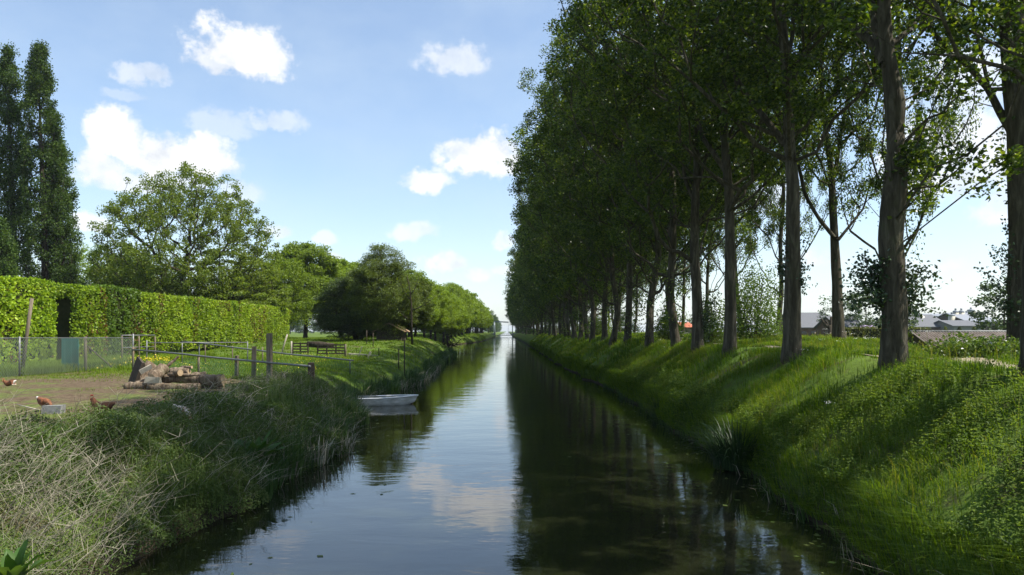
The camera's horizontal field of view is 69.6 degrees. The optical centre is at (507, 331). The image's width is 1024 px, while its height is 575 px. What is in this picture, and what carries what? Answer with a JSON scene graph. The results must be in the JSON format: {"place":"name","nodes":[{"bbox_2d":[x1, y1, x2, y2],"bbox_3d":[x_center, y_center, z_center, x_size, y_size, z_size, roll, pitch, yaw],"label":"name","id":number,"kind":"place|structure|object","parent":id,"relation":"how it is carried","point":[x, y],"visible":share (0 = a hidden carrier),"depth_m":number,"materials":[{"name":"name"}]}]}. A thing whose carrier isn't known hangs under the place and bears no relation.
{"place":"outdoors","nodes":[
{"label":"outdoors","id":0,"kind":"place"},
{"bbox_2d":[0,371,243,462],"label":"yard ground","id":1,"kind":"structure","parent":0,"point":[64,391],"depth_m":20.00,"materials":[{"name":"soil"}]},
{"bbox_2d":[41,404,65,413],"bbox_3d":[-9.252,1.625,15.004,0.376,0.246,0.255,0,0,-5],"label":"concrete block","id":2,"kind":"object","parent":1,"relation":"on","point":[55,409],"depth_m":14.90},
{"bbox_2d":[0,334,133,376],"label":"chain link fence","id":3,"kind":"object","parent":1,"relation":"on","point":[85,351],"visible":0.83,"depth_m":29.79,"materials":[{"name":"metal"}]},
{"bbox_2d":[89,394,114,414],"bbox_3d":[-7.607,1.432,13.801,0.548,0.502,0.225,0,0,8],"label":"hen","id":4,"kind":"object","parent":1,"relation":"on","point":[94,401],"visible":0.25,"depth_m":13.74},
{"bbox_2d":[128,356,144,381],"bbox_3d":[-11.226,1.312,22.195,0.374,1.109,0.995,0,0,-36],"label":"leaning board","id":5,"kind":"object","parent":1,"relation":"on","point":[139,364],"visible":0.64,"depth_m":22.09,"materials":[{"name":"wood"}]},
{"bbox_2d":[146,383,200,388],"bbox_3d":[-9.717,1.645,21.462,1.457,0.342,0.347,0,0,-5],"label":"log","id":6,"kind":"object","parent":1,"relation":"on","point":[168,385],"visible":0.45,"depth_m":21.34,"materials":[{"name":"brown wood"}]},
{"bbox_2d":[148,363,168,383],"bbox_3d":[-10.280,1.260,21.648,0.368,0.625,0.765,0,0,6],"label":"log","id":7,"kind":"object","parent":6,"relation":"on","point":[160,370],"visible":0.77,"depth_m":21.56,"materials":[{"name":"brown wood"}]},
{"bbox_2d":[199,374,225,387],"bbox_3d":[-8.718,1.456,21.754,0.762,0.418,0.445,0,0,11],"label":"log","id":8,"kind":"object","parent":1,"relation":"on","point":[213,378],"visible":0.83,"depth_m":21.60,"materials":[{"name":"brown wood"}]},
{"bbox_2d":[132,333,314,379],"bbox_3d":[-11.296,0.990,28.233,11.106,1.839,0.300,0,0,33],"label":"pipe fence","id":9,"kind":"object","parent":1,"relation":"on","point":[269,362],"visible":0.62,"depth_m":26.95,"materials":[{"name":"metal"}]},
{"bbox_2d":[112,332,879,574],"bbox_3d":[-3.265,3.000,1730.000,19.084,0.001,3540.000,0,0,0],"label":"water","id":10,"kind":"structure","parent":0,"point":[489,440],"depth_m":12.82,"materials":[{"name":"blue liquid"}]},
{"bbox_2d":[268,436,314,474],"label":"reed clump","id":11,"kind":"object","parent":10,"relation":"on","point":[300,464],"visible":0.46,"depth_m":15.25,"materials":[{"name":"plant"}]},
{"bbox_2d":[304,436,335,463],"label":"dead reed clump","id":12,"kind":"object","parent":10,"relation":"on","point":[323,453],"visible":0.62,"depth_m":16.47,"materials":[{"name":"plant"}]},
{"bbox_2d":[310,405,355,438],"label":"reed clump","id":13,"kind":"object","parent":10,"relation":"on","point":[337,424],"visible":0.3,"depth_m":19.45,"materials":[{"name":"plant"}]},
{"bbox_2d":[324,396,366,430],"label":"reed clump","id":14,"kind":"object","parent":10,"relation":"on","point":[340,405],"visible":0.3,"depth_m":22.27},
{"bbox_2d":[352,392,417,405],"bbox_3d":[-5.759,2.705,30.054,4.226,0.830,1.200,0,0,-11],"label":"rowing boat","id":15,"kind":"object","parent":10,"relation":"on","point":[380,400],"visible":0.6,"depth_m":29.89,"materials":[{"name":"paint"}]},
{"bbox_2d":[375,379,403,394],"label":"reed clump","id":16,"kind":"object","parent":10,"relation":"on","point":[394,389],"visible":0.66,"depth_m":34.25,"materials":[{"name":"plant"}]},
{"bbox_2d":[142,366,862,574],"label":"floating leaves","id":17,"kind":"object","parent":10,"relation":"on","point":[232,573],"visible":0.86,"depth_m":11.59,"materials":[{"name":"green plant"}]},
{"bbox_2d":[230,346,1023,574],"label":"reed fringe","id":18,"kind":"object","parent":10,"relation":"on","point":[430,368],"visible":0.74,"depth_m":15.12,"materials":[{"name":"plant"}]},
{"bbox_2d":[0,0,1007,331],"label":"sky","id":19,"kind":"structure","parent":0,"point":[350,126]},
{"bbox_2d":[0,330,1023,574],"bbox_3d":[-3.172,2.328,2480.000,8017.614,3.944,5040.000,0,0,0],"label":"ground","id":20,"kind":"structure","parent":0,"point":[854,363],"depth_m":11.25,"materials":[{"name":"plant"}]},
{"bbox_2d":[0,217,22,276],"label":"columnar poplar","id":21,"kind":"object","parent":20,"relation":"on","point":[6,241],"visible":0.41,"depth_m":59.85,"materials":[{"name":"green plant"}]},
{"bbox_2d":[0,39,36,276],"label":"columnar poplar","id":22,"kind":"object","parent":20,"relation":"on","point":[10,115],"visible":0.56,"depth_m":65.42,"materials":[{"name":"green plant"}]},
{"bbox_2d":[0,538,54,574],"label":"dock plant","id":23,"kind":"object","parent":20,"relation":"on","point":[12,563],"visible":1,"depth_m":6.20,"materials":[{"name":"green plant"}]},
{"bbox_2d":[21,298,33,369],"bbox_3d":[-18.690,0.316,28.600,0.549,3.217,0.130,0,0,0],"label":"wooden post","id":24,"kind":"object","parent":20,"relation":"on","point":[28,319],"visible":0.64,"depth_m":28.55,"materials":[{"name":"wood"}]},
{"bbox_2d":[0,275,58,366],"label":"beech hedge","id":25,"kind":"object","parent":20,"relation":"on","point":[17,292],"visible":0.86,"depth_m":33.00,"materials":[{"name":"green plant"}]},
{"bbox_2d":[12,38,76,283],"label":"columnar poplar","id":26,"kind":"object","parent":20,"relation":"on","point":[39,86],"visible":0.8,"depth_m":64.49,"materials":[{"name":"green plant"}]},
{"bbox_2d":[33,137,86,285],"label":"columnar poplar","id":27,"kind":"object","parent":20,"relation":"on","point":[70,204],"visible":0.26,"depth_m":66.74,"materials":[{"name":"green plant"}]},
{"bbox_2d":[61,338,79,369],"bbox_3d":[-18.660,1.000,31.433,0.723,1.400,0.095,0,0,0],"label":"board door","id":28,"kind":"structure","parent":20,"relation":"on","point":[69,351],"depth_m":31.39,"materials":[{"name":"teal paint"}]},
{"bbox_2d":[53,243,106,282],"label":"maple tree","id":29,"kind":"object","parent":20,"relation":"on","point":[84,257],"visible":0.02,"depth_m":104.07,"materials":[{"name":"green plant"}]},
{"bbox_2d":[52,283,110,360],"bbox_3d":[-22.180,-0.317,38.018,1.976,4.244,3.356,0,0,0],"label":"beech hedge","id":30,"kind":"object","parent":20,"relation":"on","point":[81,309],"visible":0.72,"depth_m":37.22,"materials":[{"name":"green plant"}]},
{"bbox_2d":[83,283,142,356],"bbox_3d":[-22.278,-0.371,41.543,1.984,4.542,3.856,0,0,0],"label":"beech hedge","id":31,"kind":"object","parent":20,"relation":"on","point":[122,312],"visible":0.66,"depth_m":41.31,"materials":[{"name":"green plant"}]},
{"bbox_2d":[73,252,186,291],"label":"maple tree","id":32,"kind":"object","parent":20,"relation":"on","point":[88,281],"visible":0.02,"depth_m":75.96,"materials":[{"name":"green plant"}]},
{"bbox_2d":[0,366,361,574],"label":"dead stems undergrowth","id":33,"kind":"object","parent":20,"relation":"on","point":[34,510],"visible":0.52,"depth_m":9.37,"materials":[{"name":"plant"}]},
{"bbox_2d":[82,161,283,300],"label":"walnut tree","id":34,"kind":"object","parent":20,"relation":"on","point":[132,276],"visible":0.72,"depth_m":66.50,"materials":[{"name":"green plant"}]},
{"bbox_2d":[0,361,366,574],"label":"undergrowth","id":35,"kind":"object","parent":20,"relation":"on","point":[125,423],"visible":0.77,"depth_m":11.66,"materials":[{"name":"green plant"}]},
{"bbox_2d":[137,292,290,351],"bbox_3d":[-22.151,-0.632,57.895,2.045,3.827,29.740,0,0,0],"label":"beech hedge","id":36,"kind":"object","parent":20,"relation":"on","point":[169,318],"visible":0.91,"depth_m":52.06,"materials":[{"name":"green plant"}]},
{"bbox_2d":[171,249,291,308],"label":"spreading tree","id":37,"kind":"object","parent":20,"relation":"on","point":[272,299],"visible":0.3,"depth_m":68.41,"materials":[{"name":"green plant"}]},
{"bbox_2d":[0,333,486,423],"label":"meadow grass","id":38,"kind":"structure","parent":20,"relation":"on","point":[123,369],"depth_m":38.69,"materials":[{"name":"plant"}]},
{"bbox_2d":[230,428,290,462],"bbox_3d":[-4.902,2.374,14.486,1.233,0.898,1.032,0,0,-18],"label":"dock plant","id":39,"kind":"object","parent":20,"relation":"on","point":[269,447],"visible":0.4,"depth_m":14.35,"materials":[{"name":"green plant"}]},
{"bbox_2d":[181,341,353,373],"bbox_3d":[-11.763,1.189,35.277,10.745,1.422,0.110,0,0,25],"label":"pipe fence","id":40,"kind":"object","parent":20,"relation":"on","point":[262,351],"visible":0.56,"depth_m":34.79,"materials":[{"name":"metal"}]},
{"bbox_2d":[230,249,327,330],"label":"maple tree","id":41,"kind":"object","parent":20,"relation":"on","point":[290,270],"visible":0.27,"depth_m":81.30,"materials":[{"name":"green plant"}]},
{"bbox_2d":[269,240,347,337],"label":"lime tree","id":42,"kind":"object","parent":20,"relation":"on","point":[324,269],"visible":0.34,"depth_m":86.33,"materials":[{"name":"green plant"}]},
{"bbox_2d":[317,344,344,355],"bbox_3d":[-11.499,1.225,48.029,1.885,0.820,0.088,0,0,0],"label":"slatted fence","id":43,"kind":"object","parent":20,"relation":"on","point":[335,347],"visible":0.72,"depth_m":47.98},
{"bbox_2d":[308,256,359,336],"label":"lime tree","id":44,"kind":"object","parent":20,"relation":"on","point":[345,265],"visible":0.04,"depth_m":101.48,"materials":[{"name":"green plant"}]},
{"bbox_2d":[312,273,399,339],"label":"yew tree","id":45,"kind":"object","parent":20,"relation":"on","point":[338,322],"visible":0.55,"depth_m":68.14,"materials":[{"name":"green plant"}]},
{"bbox_2d":[338,242,424,337],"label":"broadleaf tree","id":46,"kind":"object","parent":20,"relation":"on","point":[378,299],"visible":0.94,"depth_m":66.64,"materials":[{"name":"leaf"},{"name":"dark bark"}]},
{"bbox_2d":[372,323,409,340],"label":"wooden shed","id":47,"kind":"structure","parent":20,"relation":"on","point":[391,335],"depth_m":66.98,"materials":[{"name":"wood"}]},
{"bbox_2d":[381,278,436,338],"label":"tree","id":48,"kind":"object","parent":20,"relation":"on","point":[422,317],"visible":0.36,"depth_m":73.10,"materials":[{"name":"green plant"}]},
{"bbox_2d":[390,270,441,343],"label":"young tree","id":49,"kind":"object","parent":20,"relation":"on","point":[413,289],"visible":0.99,"depth_m":65.95,"materials":[{"name":"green plant"}]},
{"bbox_2d":[398,268,438,337],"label":"lime tree","id":50,"kind":"object","parent":20,"relation":"on","point":[425,279],"visible":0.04,"depth_m":95.40,"materials":[{"name":"green plant"}]},
{"bbox_2d":[414,280,441,336],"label":"lime tree","id":51,"kind":"object","parent":20,"relation":"on","point":[436,314],"visible":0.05,"depth_m":104.93,"materials":[{"name":"green plant"}]},
{"bbox_2d":[413,280,450,338],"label":"lime tree","id":52,"kind":"object","parent":20,"relation":"on","point":[441,320],"visible":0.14,"depth_m":113.29,"materials":[{"name":"green plant"}]},
{"bbox_2d":[428,285,456,338],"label":"lime tree","id":53,"kind":"object","parent":20,"relation":"on","point":[451,315],"visible":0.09,"depth_m":122.51,"materials":[{"name":"green plant"}]},
{"bbox_2d":[428,284,462,340],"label":"lime tree","id":54,"kind":"object","parent":20,"relation":"on","point":[454,298],"visible":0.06,"depth_m":131.69,"materials":[{"name":"green plant"}]},
{"bbox_2d":[429,289,468,343],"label":"lime tree","id":55,"kind":"object","parent":20,"relation":"on","point":[460,323],"visible":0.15,"depth_m":139.83,"materials":[{"name":"green plant"}]},
{"bbox_2d":[437,293,470,344],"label":"lime tree","id":56,"kind":"object","parent":20,"relation":"on","point":[460,330],"visible":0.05,"depth_m":149.74,"materials":[{"name":"green plant"}]},
{"bbox_2d":[444,285,471,341],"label":"lime tree","id":57,"kind":"object","parent":20,"relation":"on","point":[459,292],"visible":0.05,"depth_m":158.10,"materials":[{"name":"green plant"}]},
{"bbox_2d":[443,282,473,338],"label":"lime tree","id":58,"kind":"object","parent":20,"relation":"on","point":[467,300],"visible":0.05,"depth_m":167.25,"materials":[{"name":"green plant"}]},
{"bbox_2d":[502,248,539,335],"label":"poplar tree","id":59,"kind":"object","parent":20,"relation":"on","point":[537,325],"visible":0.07,"depth_m":164.28,"materials":[{"name":"green plant"}]},
{"bbox_2d":[508,243,556,333],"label":"poplar tree","id":60,"kind":"object","parent":20,"relation":"on","point":[519,296],"visible":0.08,"depth_m":152.56,"materials":[{"name":"green plant"}]},
{"bbox_2d":[513,217,558,335],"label":"poplar tree","id":61,"kind":"object","parent":20,"relation":"on","point":[535,299],"visible":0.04,"depth_m":113.73,"materials":[{"name":"green plant"}]},
{"bbox_2d":[513,224,558,335],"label":"poplar tree","id":62,"kind":"object","parent":20,"relation":"on","point":[525,292],"visible":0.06,"depth_m":119.23,"materials":[{"name":"green plant"}]},
{"bbox_2d":[517,201,562,335],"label":"poplar tree","id":63,"kind":"object","parent":20,"relation":"on","point":[559,318],"visible":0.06,"depth_m":102.83,"materials":[{"name":"green plant"}]},
{"bbox_2d":[509,180,572,336],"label":"poplar tree","id":64,"kind":"object","parent":20,"relation":"on","point":[564,314],"visible":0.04,"depth_m":93.09,"materials":[{"name":"green plant"}]},
{"bbox_2d":[510,177,577,336],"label":"poplar tree","id":65,"kind":"object","parent":20,"relation":"on","point":[568,329],"visible":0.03,"depth_m":87.67,"materials":[{"name":"green plant"}]},
{"bbox_2d":[503,120,604,338],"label":"poplar tree","id":66,"kind":"object","parent":20,"relation":"on","point":[572,324],"visible":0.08,"depth_m":77.56,"materials":[{"name":"green plant"}]},
{"bbox_2d":[511,179,617,338],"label":"poplar tree","id":67,"kind":"object","parent":20,"relation":"on","point":[543,282],"visible":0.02,"depth_m":82.16,"materials":[{"name":"green plant"}]},
{"bbox_2d":[516,142,617,339],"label":"poplar tree","id":68,"kind":"object","parent":20,"relation":"on","point":[579,318],"visible":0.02,"depth_m":72.64,"materials":[{"name":"green plant"}]},
{"bbox_2d":[510,131,626,340],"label":"poplar tree","id":69,"kind":"object","parent":20,"relation":"on","point":[585,311],"visible":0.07,"depth_m":67.03,"materials":[{"name":"green plant"}]},
{"bbox_2d":[506,98,646,341],"bbox_3d":[6.198,-9.435,61.120,12.835,21.402,14.238,0,0,-2],"label":"poplar tree","id":70,"kind":"object","parent":20,"relation":"on","point":[549,269],"visible":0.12,"depth_m":61.20,"materials":[{"name":"green plant"}]},
{"bbox_2d":[512,75,677,340],"bbox_3d":[7.060,-9.997,57.238,12.568,22.016,13.327,0,0,-32],"label":"poplar tree","id":71,"kind":"object","parent":20,"relation":"on","point":[592,280],"visible":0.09,"depth_m":56.39,"materials":[{"name":"green plant"}]},
{"bbox_2d":[508,35,716,347],"bbox_3d":[7.166,-9.341,50.188,13.841,21.456,13.042,0,0,16],"label":"poplar tree","id":72,"kind":"object","parent":20,"relation":"on","point":[574,240],"visible":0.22,"depth_m":50.26,"materials":[{"name":"green plant"}]},
{"bbox_2d":[525,0,735,342],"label":"poplar tree","id":73,"kind":"object","parent":20,"relation":"on","point":[629,286],"visible":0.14,"depth_m":45.50,"materials":[{"name":"green plant"}]},
{"bbox_2d":[618,253,651,332],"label":"poplar tree","id":74,"kind":"object","parent":20,"relation":"on","point":[637,288],"visible":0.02,"depth_m":75.69,"materials":[{"name":"green plant"}]},
{"bbox_2d":[543,0,780,346],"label":"poplar tree","id":75,"kind":"object","parent":20,"relation":"on","point":[649,323],"visible":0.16,"depth_m":41.13,"materials":[{"name":"green plant"}]},
{"bbox_2d":[635,158,702,332],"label":"poplar tree","id":76,"kind":"object","parent":20,"relation":"on","point":[659,277],"visible":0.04,"depth_m":62.72,"materials":[{"name":"green plant"}]},
{"bbox_2d":[654,303,687,339],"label":"sucker shrub","id":77,"kind":"object","parent":20,"relation":"on","point":[662,331],"visible":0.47,"depth_m":44.85,"materials":[{"name":"green plant"}]},
{"bbox_2d":[535,0,816,346],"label":"poplar tree","id":78,"kind":"object","parent":20,"relation":"on","point":[661,221],"visible":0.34,"depth_m":35.55,"materials":[{"name":"green plant"}]},
{"bbox_2d":[645,151,740,333],"bbox_3d":[14.065,-10.098,56.789,8.116,21.895,7.316,0,0,-30],"label":"poplar tree","id":79,"kind":"object","parent":20,"relation":"on","point":[684,297],"visible":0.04,"depth_m":57.02,"materials":[{"name":"green plant"}]},
{"bbox_2d":[538,0,859,353],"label":"poplar tree","id":80,"kind":"object","parent":20,"relation":"on","point":[699,322],"visible":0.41,"depth_m":30.40,"materials":[{"name":"green plant"}]},
{"bbox_2d":[688,284,724,342],"bbox_3d":[9.410,-0.797,34.086,1.781,2.794,1.901,0,0,35],"label":"sucker shrub","id":81,"kind":"object","parent":20,"relation":"on","point":[716,327],"visible":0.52,"depth_m":33.74,"materials":[{"name":"green plant"}]},
{"bbox_2d":[675,109,756,315],"bbox_3d":[14.214,-9.321,50.536,7.112,20.284,7.317,0,0,-3],"label":"poplar tree","id":82,"kind":"object","parent":20,"relation":"on","point":[708,259],"visible":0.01,"depth_m":50.65,"materials":[{"name":"green plant"}]},
{"bbox_2d":[672,409,773,471],"bbox_3d":[5.011,2.263,16.008,3.111,1.373,3.567,0,0,44],"label":"sedge clump","id":83,"kind":"object","parent":20,"relation":"on","point":[728,450],"visible":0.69,"depth_m":15.56,"materials":[{"name":"plant"}]},
{"bbox_2d":[684,37,785,328],"bbox_3d":[13.453,-9.519,44.644,7.112,20.528,7.317,0,0,27],"label":"poplar tree","id":84,"kind":"object","parent":20,"relation":"on","point":[741,239],"visible":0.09,"depth_m":43.69,"materials":[{"name":"green plant"}]},
{"bbox_2d":[546,0,924,358],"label":"poplar tree","id":85,"kind":"object","parent":20,"relation":"on","point":[725,166],"visible":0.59,"depth_m":25.27,"materials":[{"name":"green plant"}]},
{"bbox_2d":[722,250,782,339],"bbox_3d":[12.405,-1.850,37.058,3.254,4.604,2.698,0,0,0],"label":"sucker shrub","id":86,"kind":"object","parent":20,"relation":"on","point":[746,325],"visible":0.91,"depth_m":36.63,"materials":[{"name":"green plant"}]},
{"bbox_2d":[581,0,946,364],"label":"poplar tree","id":87,"kind":"object","parent":20,"relation":"on","point":[713,79],"visible":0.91,"depth_m":19.99,"materials":[{"name":"green plant"}]},
{"bbox_2d":[715,10,857,332],"bbox_3d":[14.929,-10.381,38.879,7.112,22.393,7.317,0,0,-28],"label":"poplar tree","id":88,"kind":"object","parent":20,"relation":"on","point":[779,215],"visible":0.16,"depth_m":38.66,"materials":[{"name":"green plant"}]},
{"bbox_2d":[608,328,999,438],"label":"cow parsley flowers","id":89,"kind":"object","parent":20,"relation":"on","point":[850,350],"visible":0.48,"depth_m":18.91,"materials":[{"name":"white plant"}]},
{"bbox_2d":[605,345,1023,574],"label":"bank herbs","id":90,"kind":"object","parent":20,"relation":"on","point":[691,390],"visible":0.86,"depth_m":11.47,"materials":[{"name":"green plant"}]},
{"bbox_2d":[741,2,904,340],"bbox_3d":[13.223,-9.465,31.176,6.720,20.585,6.866,0,0,15],"label":"poplar tree","id":91,"kind":"object","parent":20,"relation":"on","point":[838,325],"visible":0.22,"depth_m":31.07,"materials":[{"name":"green plant"}]},
{"bbox_2d":[813,316,858,333],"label":"farm house","id":92,"kind":"structure","parent":20,"relation":"on","point":[821,327],"depth_m":124.57,"materials":[{"name":"grey brick"}]},
{"bbox_2d":[816,293,860,321],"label":"garden tree","id":93,"kind":"object","parent":20,"relation":"on","point":[825,314],"visible":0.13,"depth_m":130.53,"materials":[{"name":"green plant"}]},
{"bbox_2d":[844,288,881,326],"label":"garden tree","id":94,"kind":"object","parent":20,"relation":"on","point":[866,321],"visible":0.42,"depth_m":119.31,"materials":[{"name":"green plant"}]},
{"bbox_2d":[741,0,1023,369],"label":"poplar tree","id":95,"kind":"object","parent":20,"relation":"on","point":[891,286],"visible":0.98,"depth_m":14.87,"materials":[{"name":"green plant"}]},
{"bbox_2d":[845,326,929,339],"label":"clipped hedge","id":96,"kind":"object","parent":20,"relation":"on","point":[863,332],"visible":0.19,"depth_m":60.44,"materials":[{"name":"green plant"}]},
{"bbox_2d":[795,0,999,346],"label":"poplar tree","id":97,"kind":"object","parent":20,"relation":"on","point":[865,142],"visible":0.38,"depth_m":25.88,"materials":[{"name":"green plant"}]},
{"bbox_2d":[818,0,1023,376],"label":"poplar tree","id":98,"kind":"object","parent":20,"relation":"on","point":[950,25],"visible":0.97,"depth_m":12.44,"materials":[{"name":"green plant"}]},
{"bbox_2d":[908,330,1005,348],"bbox_3d":[28.220,0.865,46.000,6.160,1.870,5.700,0,0,0],"label":"garden hut","id":99,"kind":"object","parent":20,"relation":"on","point":[930,334],"visible":0.27,"depth_m":45.69,"materials":[{"name":"concrete"}]},
{"bbox_2d":[934,320,981,329],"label":"long barn","id":100,"kind":"structure","parent":20,"relation":"on","point":[956,324],"depth_m":166.76,"materials":[{"name":"metal"}]},
{"bbox_2d":[896,0,1023,345],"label":"poplar tree","id":101,"kind":"object","parent":20,"relation":"on","point":[1014,130],"visible":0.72,"depth_m":19.86,"materials":[{"name":"green plant"}]},
{"bbox_2d":[937,313,997,329],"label":"long barn","id":102,"kind":"structure","parent":20,"relation":"on","point":[965,316],"depth_m":193.66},
{"bbox_2d":[917,330,1019,359],"bbox_3d":[10.387,0.308,16.044,2.606,0.660,1.991,0,0,0],"label":"bramble shrub","id":103,"kind":"object","parent":20,"relation":"on","point":[975,344],"visible":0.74,"depth_m":15.71,"materials":[{"name":"green plant"}]},
{"bbox_2d":[967,277,1006,329],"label":"garden tree","id":104,"kind":"object","parent":20,"relation":"on","point":[998,325],"visible":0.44,"depth_m":70.88,"materials":[{"name":"green plant"}]},
{"bbox_2d":[775,312,824,333],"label":"long barn","id":105,"kind":"structure","parent":0,"point":[809,322],"depth_m":152.43,"materials":[{"name":"metal"}]},
{"bbox_2d":[656,340,1017,368],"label":"path","id":106,"kind":"structure","parent":0,"point":[982,358],"depth_m":15.22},
{"bbox_2d":[923,315,940,329],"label":"long barn","id":107,"kind":"structure","parent":0,"point":[930,319],"depth_m":173.04,"materials":[{"name":"metal"}]},
{"bbox_3d":[-8.808,1.704,21.948,0.711,0.256,0.306,0,0,0],"label":"log","id":108,"kind":"object","parent":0,"visible":0},
{"bbox_2d":[161,374,198,382],"bbox_3d":[-9.655,1.402,21.895,1.224,0.328,0.309,0,0,0],"label":"log","id":109,"kind":"object","parent":108,"relation":"on","point":[165,378],"visible":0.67,"depth_m":21.77,"materials":[{"name":"brown wood"}]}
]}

